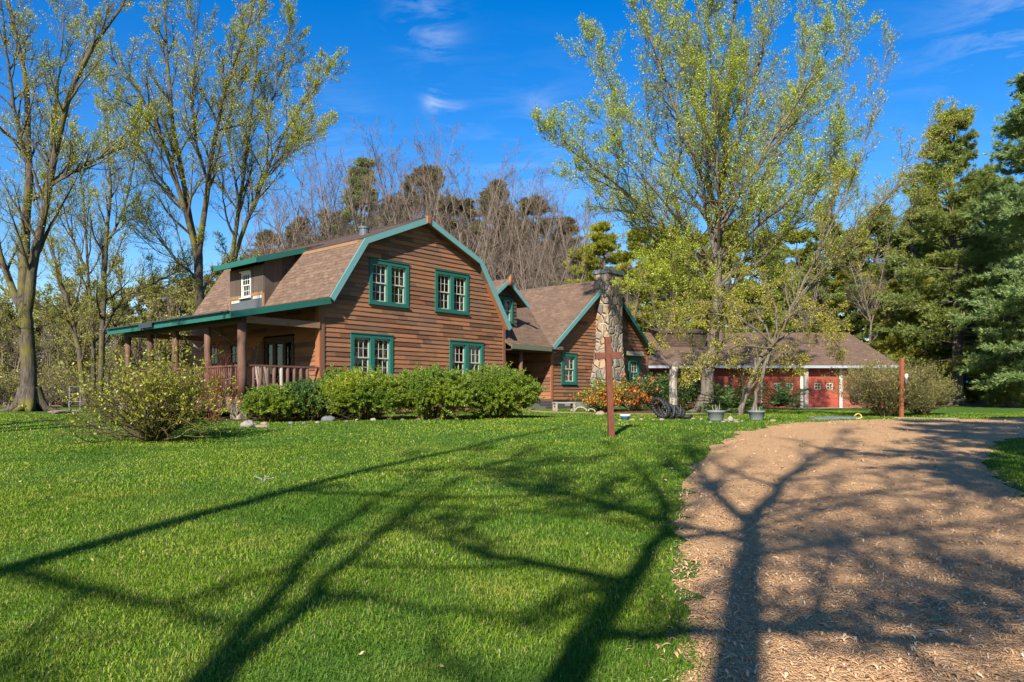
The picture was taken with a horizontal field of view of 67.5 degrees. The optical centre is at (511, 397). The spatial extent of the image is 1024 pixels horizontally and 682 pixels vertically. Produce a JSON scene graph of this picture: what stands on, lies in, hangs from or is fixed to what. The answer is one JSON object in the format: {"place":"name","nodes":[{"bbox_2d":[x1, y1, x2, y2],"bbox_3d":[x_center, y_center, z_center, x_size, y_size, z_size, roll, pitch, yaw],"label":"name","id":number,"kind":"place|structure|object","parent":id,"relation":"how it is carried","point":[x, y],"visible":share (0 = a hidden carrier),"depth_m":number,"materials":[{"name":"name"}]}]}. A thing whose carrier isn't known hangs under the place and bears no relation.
{"place":"outdoors","nodes":[
{"label":"outdoors","id":0,"kind":"place"},
{"bbox_2d":[0,404,1023,681],"bbox_3d":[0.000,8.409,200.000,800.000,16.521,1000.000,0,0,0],"label":"lawn","id":1,"kind":"structure","parent":0,"point":[970,408],"depth_m":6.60,"materials":[{"name":"green plant"}]},
{"bbox_2d":[0,294,44,405],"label":"scrub tree","id":2,"kind":"object","parent":1,"relation":"on","point":[5,356],"visible":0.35,"depth_m":57.93,"materials":[{"name":"green plant"}]},
{"bbox_2d":[0,275,72,397],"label":"scrub tree","id":3,"kind":"object","parent":1,"relation":"on","point":[48,288],"visible":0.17,"depth_m":61.34,"materials":[{"name":"green plant"}]},
{"bbox_2d":[16,359,110,406],"bbox_3d":[-27.912,-0.911,47.762,5.293,3.020,4.677,0,0,0],"label":"scrub bush","id":4,"kind":"object","parent":1,"relation":"on","point":[66,380],"visible":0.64,"depth_m":47.55,"materials":[{"name":"green plant"}]},
{"bbox_2d":[39,305,89,403],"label":"scrub tree","id":5,"kind":"object","parent":1,"relation":"on","point":[70,355],"visible":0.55,"depth_m":56.51,"materials":[{"name":"green plant"}]},
{"bbox_2d":[0,0,157,411],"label":"budding tree","id":6,"kind":"object","parent":1,"relation":"on","point":[30,394],"visible":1,"depth_m":32.53,"materials":[{"name":"green plant"}]},
{"bbox_2d":[59,279,123,390],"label":"scrub tree","id":7,"kind":"object","parent":1,"relation":"on","point":[88,354],"visible":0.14,"depth_m":63.31,"materials":[{"name":"green plant"}]},
{"bbox_2d":[6,59,204,404],"bbox_3d":[-22.135,-9.381,42.310,11.581,19.600,6.603,0,0,0],"label":"budding tree","id":8,"kind":"object","parent":1,"relation":"on","point":[102,248],"visible":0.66,"depth_m":42.06,"materials":[{"name":"green plant"}]},
{"bbox_2d":[80,295,141,404],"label":"scrub tree","id":9,"kind":"object","parent":1,"relation":"on","point":[121,342],"visible":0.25,"depth_m":57.42,"materials":[{"name":"green plant"}]},
{"bbox_2d":[9,337,246,447],"bbox_3d":[-7.408,0.010,15.650,4.192,2.396,4.364,0,0,0],"label":"twiggy bush","id":10,"kind":"object","parent":1,"relation":"on","point":[166,401],"visible":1,"depth_m":15.33,"materials":[{"name":"green plant"}]},
{"bbox_2d":[108,271,186,398],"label":"scrub tree","id":11,"kind":"object","parent":1,"relation":"on","point":[140,313],"visible":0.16,"depth_m":61.94,"materials":[{"name":"green plant"}]},
{"bbox_2d":[107,254,187,361],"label":"scrub tree","id":12,"kind":"object","parent":1,"relation":"on","point":[147,302],"visible":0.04,"depth_m":66.40,"materials":[{"name":"green plant"}]},
{"bbox_2d":[138,289,193,382],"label":"scrub tree","id":13,"kind":"object","parent":1,"relation":"on","point":[168,341],"visible":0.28,"depth_m":56.25,"materials":[{"name":"green plant"}]},
{"bbox_2d":[65,0,271,310],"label":"budding tree","id":14,"kind":"object","parent":1,"relation":"on","point":[184,206],"visible":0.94,"depth_m":39.59,"materials":[{"name":"green plant"}]},
{"bbox_2d":[163,258,214,366],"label":"scrub tree","id":15,"kind":"object","parent":1,"relation":"on","point":[181,292],"visible":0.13,"depth_m":62.01,"materials":[{"name":"green plant"}]},
{"bbox_2d":[182,343,242,420],"bbox_3d":[-8.003,-0.398,20.560,1.561,2.097,1.637,0,0,21],"label":"red twig dogwood","id":16,"kind":"object","parent":1,"relation":"on","point":[223,400],"visible":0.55,"depth_m":20.62,"materials":[{"name":"plant"}]},
{"bbox_2d":[211,172,300,263],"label":"bare tree","id":17,"kind":"object","parent":1,"relation":"on","point":[255,252],"visible":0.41,"depth_m":55.77,"materials":[{"name":"brown plant"}]},
{"bbox_2d":[221,135,327,272],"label":"bare tree","id":18,"kind":"object","parent":1,"relation":"on","point":[294,233],"visible":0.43,"depth_m":56.79,"materials":[{"name":"brown plant"}]},
{"bbox_2d":[203,0,351,272],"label":"budding tree","id":19,"kind":"object","parent":1,"relation":"on","point":[293,128],"visible":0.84,"depth_m":42.68,"materials":[{"name":"green plant"}]},
{"bbox_2d":[249,160,353,253],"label":"bare tree","id":20,"kind":"object","parent":1,"relation":"on","point":[282,237],"visible":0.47,"depth_m":52.98,"materials":[{"name":"brown plant"}]},
{"bbox_2d":[249,169,355,250],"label":"bare tree","id":21,"kind":"object","parent":1,"relation":"on","point":[332,189],"visible":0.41,"depth_m":62.23,"materials":[{"name":"brown plant"}]},
{"bbox_2d":[281,146,331,243],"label":"bare tree","id":22,"kind":"object","parent":1,"relation":"on","point":[311,221],"visible":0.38,"depth_m":60.63,"materials":[{"name":"brown plant"}]},
{"bbox_2d":[198,416,479,421],"bbox_3d":[-4.832,0.606,22.631,8.306,0.089,3.233,0,0,-14],"label":"planting bed","id":23,"kind":"object","parent":1,"relation":"on","point":[407,418],"visible":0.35,"depth_m":21.91,"materials":[{"name":"brown soil"}]},
{"bbox_2d":[238,383,305,421],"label":"juniper shrub","id":24,"kind":"object","parent":23,"relation":"on","point":[262,402],"visible":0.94,"depth_m":20.43,"materials":[{"name":"green plant"}]},
{"bbox_2d":[279,376,337,420],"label":"juniper shrub","id":25,"kind":"object","parent":23,"relation":"on","point":[305,390],"visible":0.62,"depth_m":20.81,"materials":[{"name":"green plant"}]},
{"bbox_2d":[311,365,408,420],"bbox_3d":[-4.268,0.004,21.384,2.867,1.901,2.792,0,0,0],"label":"yew shrub","id":26,"kind":"object","parent":23,"relation":"on","point":[353,391],"visible":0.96,"depth_m":20.74,"materials":[{"name":"green plant"}]},
{"bbox_2d":[391,362,481,419],"bbox_3d":[-2.321,-0.118,22.131,2.953,1.825,2.855,0,0,0],"label":"yew shrub","id":27,"kind":"object","parent":23,"relation":"on","point":[435,386],"visible":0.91,"depth_m":21.41,"materials":[{"name":"green plant"}]},
{"bbox_2d":[299,151,391,237],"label":"bare tree","id":28,"kind":"object","parent":1,"relation":"on","point":[362,158],"visible":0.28,"depth_m":63.94,"materials":[{"name":"brown plant"}]},
{"bbox_2d":[297,122,395,241],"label":"bare tree","id":29,"kind":"object","parent":1,"relation":"on","point":[327,209],"visible":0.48,"depth_m":59.34,"materials":[{"name":"brown plant"}]},
{"bbox_2d":[331,154,391,233],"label":"conifer","id":30,"kind":"object","parent":1,"relation":"on","point":[352,180],"visible":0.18,"depth_m":69.19,"materials":[{"name":"green plant"}]},
{"bbox_2d":[331,129,421,234],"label":"bare tree","id":31,"kind":"object","parent":1,"relation":"on","point":[361,191],"visible":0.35,"depth_m":61.25,"materials":[{"name":"brown plant"}]},
{"bbox_2d":[328,148,428,232],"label":"bare tree","id":32,"kind":"object","parent":1,"relation":"on","point":[377,188],"visible":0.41,"depth_m":57.21,"materials":[{"name":"brown plant"}]},
{"bbox_2d":[106,216,656,418],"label":"house","id":33,"kind":"structure","parent":1,"relation":"on","point":[396,298],"depth_m":27.29,"materials":[{"name":"brown wood"}]},
{"bbox_2d":[262,336,294,387],"bbox_3d":[-7.761,-0.985,25.620,1.900,2.070,0.180,0,0,42],"label":"french door","id":34,"kind":"structure","parent":33,"relation":"in","point":[284,340],"depth_m":25.75,"materials":[{"name":"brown wood"}]},
{"bbox_2d":[350,332,393,378],"bbox_3d":[-4.707,-1.335,25.523,0.314,1.580,1.800,0,0,42],"label":"window","id":35,"kind":"structure","parent":33,"relation":"in","point":[370,337],"depth_m":25.50,"materials":[{"name":"teal paint"}]},
{"bbox_2d":[368,257,409,308],"bbox_3d":[-4.228,-3.865,26.060,0.314,1.540,1.760,0,0,42],"label":"window","id":36,"kind":"structure","parent":33,"relation":"in","point":[403,291],"depth_m":26.01,"materials":[{"name":"teal paint"}]},
{"bbox_2d":[434,268,469,314],"bbox_3d":[-2.270,-3.865,28.254,0.314,1.540,1.760,0,0,42],"label":"window","id":37,"kind":"structure","parent":33,"relation":"in","point":[450,275],"depth_m":28.19,"materials":[{"name":"teal paint"}]},
{"bbox_2d":[449,340,484,373],"bbox_3d":[-1.764,-1.335,28.820,0.314,1.580,1.840,0,0,42],"label":"window","id":38,"kind":"structure","parent":33,"relation":"in","point":[465,345],"depth_m":28.76,"materials":[{"name":"teal paint"}]},
{"bbox_2d":[561,352,577,384],"bbox_3d":[2.422,-1.265,33.507,0.314,1.400,1.150,0,0,42],"label":"window","id":39,"kind":"structure","parent":33,"relation":"in","point":[563,354],"depth_m":33.62,"materials":[{"name":"teal paint"}]},
{"bbox_2d":[357,118,445,224],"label":"bare tree","id":40,"kind":"object","parent":1,"relation":"on","point":[422,204],"visible":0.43,"depth_m":61.63,"materials":[{"name":"brown plant"}]},
{"bbox_2d":[347,116,466,241],"bbox_3d":[-7.184,-9.982,53.917,9.210,21.867,9.133,0,0,-18],"label":"bare tree","id":41,"kind":"object","parent":1,"relation":"on","point":[383,192],"visible":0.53,"depth_m":54.94,"materials":[{"name":"brown plant"}]},
{"bbox_2d":[372,115,464,233],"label":"bare tree","id":42,"kind":"object","parent":1,"relation":"on","point":[414,203],"visible":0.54,"depth_m":59.81,"materials":[{"name":"brown plant"}]},
{"bbox_2d":[390,164,461,239],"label":"conifer","id":43,"kind":"object","parent":1,"relation":"on","point":[453,219],"visible":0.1,"depth_m":70.87,"materials":[{"name":"green plant"}]},
{"bbox_2d":[403,135,521,273],"bbox_3d":[-3.680,-9.070,55.349,9.000,20.021,5.368,0,0,-44],"label":"bare tree","id":44,"kind":"object","parent":1,"relation":"on","point":[436,205],"visible":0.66,"depth_m":54.91,"materials":[{"name":"brown plant"}]},
{"bbox_2d":[412,142,515,272],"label":"bare tree","id":45,"kind":"object","parent":1,"relation":"on","point":[447,189],"visible":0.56,"depth_m":61.62,"materials":[{"name":"brown plant"}]},
{"bbox_2d":[443,197,486,258],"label":"conifer","id":46,"kind":"object","parent":1,"relation":"on","point":[473,210],"visible":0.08,"depth_m":72.71,"materials":[{"name":"green plant"}]},
{"bbox_2d":[434,159,517,276],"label":"bare tree","id":47,"kind":"object","parent":1,"relation":"on","point":[492,246],"visible":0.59,"depth_m":54.37,"materials":[{"name":"brown plant"}]},
{"bbox_2d":[438,137,532,278],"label":"bare tree","id":48,"kind":"object","parent":1,"relation":"on","point":[461,199],"visible":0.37,"depth_m":62.50,"materials":[{"name":"brown plant"}]},
{"bbox_2d":[469,178,514,262],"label":"conifer","id":49,"kind":"object","parent":1,"relation":"on","point":[506,219],"visible":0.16,"depth_m":70.97,"materials":[{"name":"green plant"}]},
{"bbox_2d":[452,361,545,417],"bbox_3d":[-0.431,-0.158,22.990,2.962,1.907,2.814,0,0,0],"label":"yew shrub","id":50,"kind":"object","parent":1,"relation":"on","point":[506,389],"visible":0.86,"depth_m":22.38,"materials":[{"name":"green plant"}]},
{"bbox_2d":[451,149,548,287],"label":"bare tree","id":51,"kind":"object","parent":1,"relation":"on","point":[501,252],"visible":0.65,"depth_m":59.85,"materials":[{"name":"brown plant"}]},
{"bbox_2d":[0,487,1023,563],"bbox_3d":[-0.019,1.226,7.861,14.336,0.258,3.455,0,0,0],"label":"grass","id":52,"kind":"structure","parent":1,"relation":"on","point":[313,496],"depth_m":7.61,"materials":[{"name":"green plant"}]},
{"bbox_2d":[0,440,1023,494],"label":"grass","id":53,"kind":"structure","parent":1,"relation":"on","point":[665,452],"depth_m":11.84,"materials":[{"name":"green plant"}]},
{"bbox_2d":[0,408,1023,444],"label":"grass","id":54,"kind":"structure","parent":1,"relation":"on","point":[21,415],"depth_m":18.77,"materials":[{"name":"green plant"}]},
{"bbox_2d":[474,167,563,289],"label":"bare tree","id":55,"kind":"object","parent":1,"relation":"on","point":[501,217],"visible":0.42,"depth_m":62.03,"materials":[{"name":"brown plant"}]},
{"bbox_2d":[483,165,581,287],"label":"bare tree","id":56,"kind":"object","parent":1,"relation":"on","point":[538,210],"visible":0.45,"depth_m":63.23,"materials":[{"name":"brown plant"}]},
{"bbox_2d":[498,181,570,289],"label":"bare tree","id":57,"kind":"object","parent":1,"relation":"on","point":[528,266],"visible":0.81,"depth_m":55.18,"materials":[{"name":"brown plant"}]},
{"bbox_2d":[504,194,564,282],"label":"conifer","id":58,"kind":"object","parent":1,"relation":"on","point":[532,212],"visible":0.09,"depth_m":69.09,"materials":[{"name":"green plant"}]},
{"bbox_2d":[490,175,604,288],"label":"bare tree","id":59,"kind":"object","parent":1,"relation":"on","point":[545,264],"visible":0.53,"depth_m":58.05,"materials":[{"name":"brown plant"}]},
{"bbox_2d":[548,216,583,285],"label":"conifer","id":60,"kind":"object","parent":1,"relation":"on","point":[572,221],"visible":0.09,"depth_m":71.45,"materials":[{"name":"green plant"}]},
{"bbox_2d":[524,203,608,284],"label":"bare tree","id":61,"kind":"object","parent":1,"relation":"on","point":[555,274],"visible":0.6,"depth_m":52.96,"materials":[{"name":"brown plant"}]},
{"bbox_2d":[551,245,593,285],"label":"conifer","id":62,"kind":"object","parent":1,"relation":"on","point":[578,256],"visible":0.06,"depth_m":57.97,"materials":[{"name":"green plant"}]},
{"bbox_2d":[567,376,633,411],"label":"flowering shrub","id":63,"kind":"object","parent":1,"relation":"on","point":[597,399],"visible":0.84,"depth_m":28.15,"materials":[{"name":"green plant"}]},
{"bbox_2d":[595,337,621,436],"bbox_3d":[2.086,-0.159,16.386,0.570,2.280,0.120,-2,1,-6],"label":"wooden cross","id":64,"kind":"object","parent":1,"relation":"on","point":[608,355],"visible":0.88,"depth_m":16.33,"materials":[{"name":"brown wood"}]},
{"bbox_2d":[574,220,646,333],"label":"conifer","id":65,"kind":"object","parent":1,"relation":"on","point":[601,245],"visible":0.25,"depth_m":53.70,"materials":[{"name":"green plant"}]},
{"bbox_2d":[620,226,688,332],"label":"conifer","id":66,"kind":"object","parent":1,"relation":"on","point":[626,256],"visible":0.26,"depth_m":54.75,"materials":[{"name":"green plant"}]},
{"bbox_2d":[589,410,737,412],"bbox_3d":[5.880,0.524,28.604,6.869,0.074,2.752,0,0,-17],"label":"planting bed","id":67,"kind":"object","parent":1,"relation":"on","point":[641,411],"visible":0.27,"depth_m":28.56,"materials":[{"name":"brown soil"}]},
{"bbox_2d":[613,373,661,410],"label":"flowering shrub","id":68,"kind":"object","parent":67,"relation":"on","point":[631,389],"visible":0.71,"depth_m":28.84,"materials":[{"name":"brown plant"}]},
{"bbox_2d":[619,371,688,411],"bbox_3d":[5.513,0.024,29.752,2.863,2.098,2.610,0,0,0],"label":"dark shrub","id":69,"kind":"object","parent":67,"relation":"on","point":[664,394],"visible":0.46,"depth_m":29.31,"materials":[{"name":"green plant"}]},
{"bbox_2d":[695,378,769,413],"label":"fern","id":70,"kind":"object","parent":67,"relation":"on","point":[728,403],"visible":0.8,"depth_m":27.44,"materials":[{"name":"green plant"}]},
{"bbox_2d":[660,355,679,413],"bbox_3d":[5.266,-0.369,25.592,0.686,2.095,0.322,0,0,0],"label":"log post","id":71,"kind":"object","parent":1,"relation":"on","point":[674,367],"visible":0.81,"depth_m":25.50,"materials":[{"name":"grey wood"}]},
{"bbox_2d":[651,397,692,418],"bbox_3d":[4.537,0.293,21.792,1.129,0.639,0.554,0,0,0],"label":"drain pipe coil","id":72,"kind":"object","parent":1,"relation":"on","point":[669,408],"visible":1,"depth_m":21.65,"materials":[{"name":"black plastic"}]},
{"bbox_2d":[643,225,707,332],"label":"conifer","id":73,"kind":"object","parent":1,"relation":"on","point":[696,296],"visible":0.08,"depth_m":58.79,"materials":[{"name":"green plant"}]},
{"bbox_2d":[658,369,701,409],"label":"dark shrub","id":74,"kind":"object","parent":1,"relation":"on","point":[691,393],"visible":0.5,"depth_m":30.63,"materials":[{"name":"green plant"}]},
{"bbox_2d":[661,231,741,332],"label":"conifer","id":75,"kind":"object","parent":1,"relation":"on","point":[706,236],"visible":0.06,"depth_m":60.88,"materials":[{"name":"green plant"}]},
{"bbox_2d":[529,0,886,411],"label":"maple tree","id":76,"kind":"object","parent":1,"relation":"on","point":[710,152],"visible":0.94,"depth_m":27.80,"materials":[{"name":"green plant"}]},
{"bbox_2d":[702,222,780,332],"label":"conifer","id":77,"kind":"object","parent":1,"relation":"on","point":[747,293],"visible":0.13,"depth_m":60.92,"materials":[{"name":"green plant"}]},
{"bbox_2d":[646,260,852,409],"bbox_3d":[7.504,-1.987,24.472,7.014,5.063,3.620,0,0,0],"label":"ornamental tree","id":78,"kind":"object","parent":1,"relation":"on","point":[807,327],"visible":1,"depth_m":24.39,"materials":[{"name":"green plant"}]},
{"bbox_2d":[644,328,898,407],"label":"garage","id":79,"kind":"structure","parent":1,"relation":"on","point":[822,363],"depth_m":46.09,"materials":[{"name":"red paint"}]},
{"bbox_2d":[762,372,798,407],"bbox_3d":[16.120,-0.510,46.030,2.240,2.208,0.060,0,0,0],"label":"garage door","id":80,"kind":"structure","parent":79,"relation":"in","point":[772,379],"depth_m":46.02,"materials":[{"name":"red paint"}]},
{"bbox_2d":[808,372,838,407],"bbox_3d":[18.540,-0.510,46.015,2.120,2.208,0.090,0,0,0],"label":"garage door","id":81,"kind":"structure","parent":79,"relation":"in","point":[816,386],"depth_m":46.02,"materials":[{"name":"red paint"}]},
{"bbox_2d":[749,375,811,409],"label":"fern","id":82,"kind":"object","parent":1,"relation":"on","point":[779,399],"visible":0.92,"depth_m":32.69,"materials":[{"name":"green plant"}]},
{"bbox_2d":[728,17,978,414],"bbox_3d":[11.911,-5.984,25.418,9.812,13.321,3.952,0,0,-19],"label":"leaning tree","id":83,"kind":"object","parent":1,"relation":"on","point":[809,287],"visible":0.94,"depth_m":25.45,"materials":[{"name":"green plant"}]},
{"bbox_2d":[814,352,950,415],"bbox_3d":[12.072,-0.434,25.040,4.110,2.121,3.954,0,0,-43],"label":"twiggy bush","id":84,"kind":"object","parent":1,"relation":"on","point":[873,393],"visible":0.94,"depth_m":24.27,"materials":[{"name":"green plant"}]},
{"bbox_2d":[886,245,968,396],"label":"conifer","id":85,"kind":"object","parent":1,"relation":"on","point":[924,251],"visible":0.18,"depth_m":56.13,"materials":[{"name":"green plant"}]},
{"bbox_2d":[905,369,964,414],"bbox_3d":[14.137,-0.212,26.406,2.639,1.646,2.918,0,0,0],"label":"twiggy bush","id":86,"kind":"object","parent":1,"relation":"on","point":[942,398],"visible":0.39,"depth_m":25.95,"materials":[{"name":"green plant"}]},
{"bbox_2d":[871,106,1023,405],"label":"white pine","id":87,"kind":"object","parent":1,"relation":"on","point":[950,223],"visible":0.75,"depth_m":52.96,"materials":[{"name":"green plant"}]},
{"bbox_2d":[943,67,1023,390],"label":"spruce tree","id":88,"kind":"object","parent":1,"relation":"on","point":[1012,154],"visible":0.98,"depth_m":43.91,"materials":[{"name":"green plant"}]},
{"bbox_2d":[955,258,1023,406],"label":"conifer","id":89,"kind":"object","parent":1,"relation":"on","point":[1008,393],"visible":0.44,"depth_m":47.71,"materials":[{"name":"green plant"}]},
{"bbox_2d":[0,0,1023,397],"label":"sky","id":90,"kind":"structure","parent":0,"point":[483,66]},
{"bbox_2d":[616,418,1023,681],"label":"driveway","id":91,"kind":"structure","parent":0,"point":[809,436],"depth_m":6.85,"materials":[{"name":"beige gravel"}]},
{"bbox_2d":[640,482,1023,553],"bbox_3d":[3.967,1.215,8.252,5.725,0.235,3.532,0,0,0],"label":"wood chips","id":92,"kind":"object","parent":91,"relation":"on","point":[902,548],"visible":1,"depth_m":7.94,"materials":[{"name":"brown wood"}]},
{"bbox_2d":[663,448,1019,485],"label":"wood chips","id":93,"kind":"object","parent":91,"relation":"on","point":[844,464],"visible":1,"depth_m":11.60,"materials":[{"name":"brown wood"}]},
{"bbox_2d":[715,418,1023,449],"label":"wood chips","id":94,"kind":"object","parent":91,"relation":"on","point":[885,435],"visible":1,"depth_m":17.32,"materials":[{"name":"brown wood"}]},
{"bbox_2d":[944,399,1021,403],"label":"woodland floor","id":95,"kind":"structure","parent":0,"point":[966,402],"depth_m":58.46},
{"bbox_2d":[728,228,817,332],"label":"conifer","id":96,"kind":"object","parent":95,"relation":"on","point":[780,300],"visible":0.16,"depth_m":60.77,"materials":[{"name":"green plant"}]},
{"bbox_2d":[758,228,841,332],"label":"conifer","id":97,"kind":"object","parent":95,"relation":"on","point":[803,238],"visible":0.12,"depth_m":63.59,"materials":[{"name":"green plant"}]},
{"bbox_2d":[776,239,835,332],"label":"bare tree","id":98,"kind":"object","parent":95,"relation":"on","point":[807,313],"visible":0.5,"depth_m":58.20,"materials":[{"name":"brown plant"}]},
{"bbox_2d":[780,210,884,350],"bbox_3d":[25.476,-7.243,61.940,9.342,15.852,9.999,0,0,17],"label":"conifer","id":99,"kind":"object","parent":95,"relation":"on","point":[838,297],"visible":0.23,"depth_m":60.89,"materials":[{"name":"green plant"}]},
{"bbox_2d":[813,228,908,356],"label":"conifer","id":100,"kind":"object","parent":95,"relation":"on","point":[843,276],"visible":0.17,"depth_m":61.27,"materials":[{"name":"green plant"}]},
{"bbox_2d":[829,216,903,348],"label":"bare tree","id":101,"kind":"object","parent":95,"relation":"on","point":[868,315],"visible":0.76,"depth_m":57.70,"materials":[{"name":"brown plant"}]},
{"bbox_2d":[831,203,933,351],"bbox_3d":[30.671,-7.797,64.033,10.640,16.869,9.941,0,0,15],"label":"conifer","id":102,"kind":"object","parent":95,"relation":"on","point":[881,236],"visible":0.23,"depth_m":62.96,"materials":[{"name":"green plant"}]},
{"bbox_2d":[865,278,937,381],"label":"conifer","id":103,"kind":"object","parent":95,"relation":"on","point":[891,323],"visible":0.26,"depth_m":57.51,"materials":[{"name":"green plant"}]},
{"bbox_2d":[868,214,972,378],"bbox_3d":[32.935,-7.227,62.992,9.315,15.807,9.970,0,0,-40],"label":"conifer","id":104,"kind":"object","parent":95,"relation":"on","point":[918,245],"visible":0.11,"depth_m":62.26,"materials":[{"name":"green plant"}]},
{"bbox_2d":[930,224,1023,402],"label":"conifer","id":105,"kind":"object","parent":95,"relation":"on","point":[973,396],"visible":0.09,"depth_m":58.98,"materials":[{"name":"green plant"}]},
{"bbox_2d":[948,175,1023,403],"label":"white pine","id":106,"kind":"object","parent":95,"relation":"on","point":[1007,179],"visible":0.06,"depth_m":57.57,"materials":[{"name":"green plant"}]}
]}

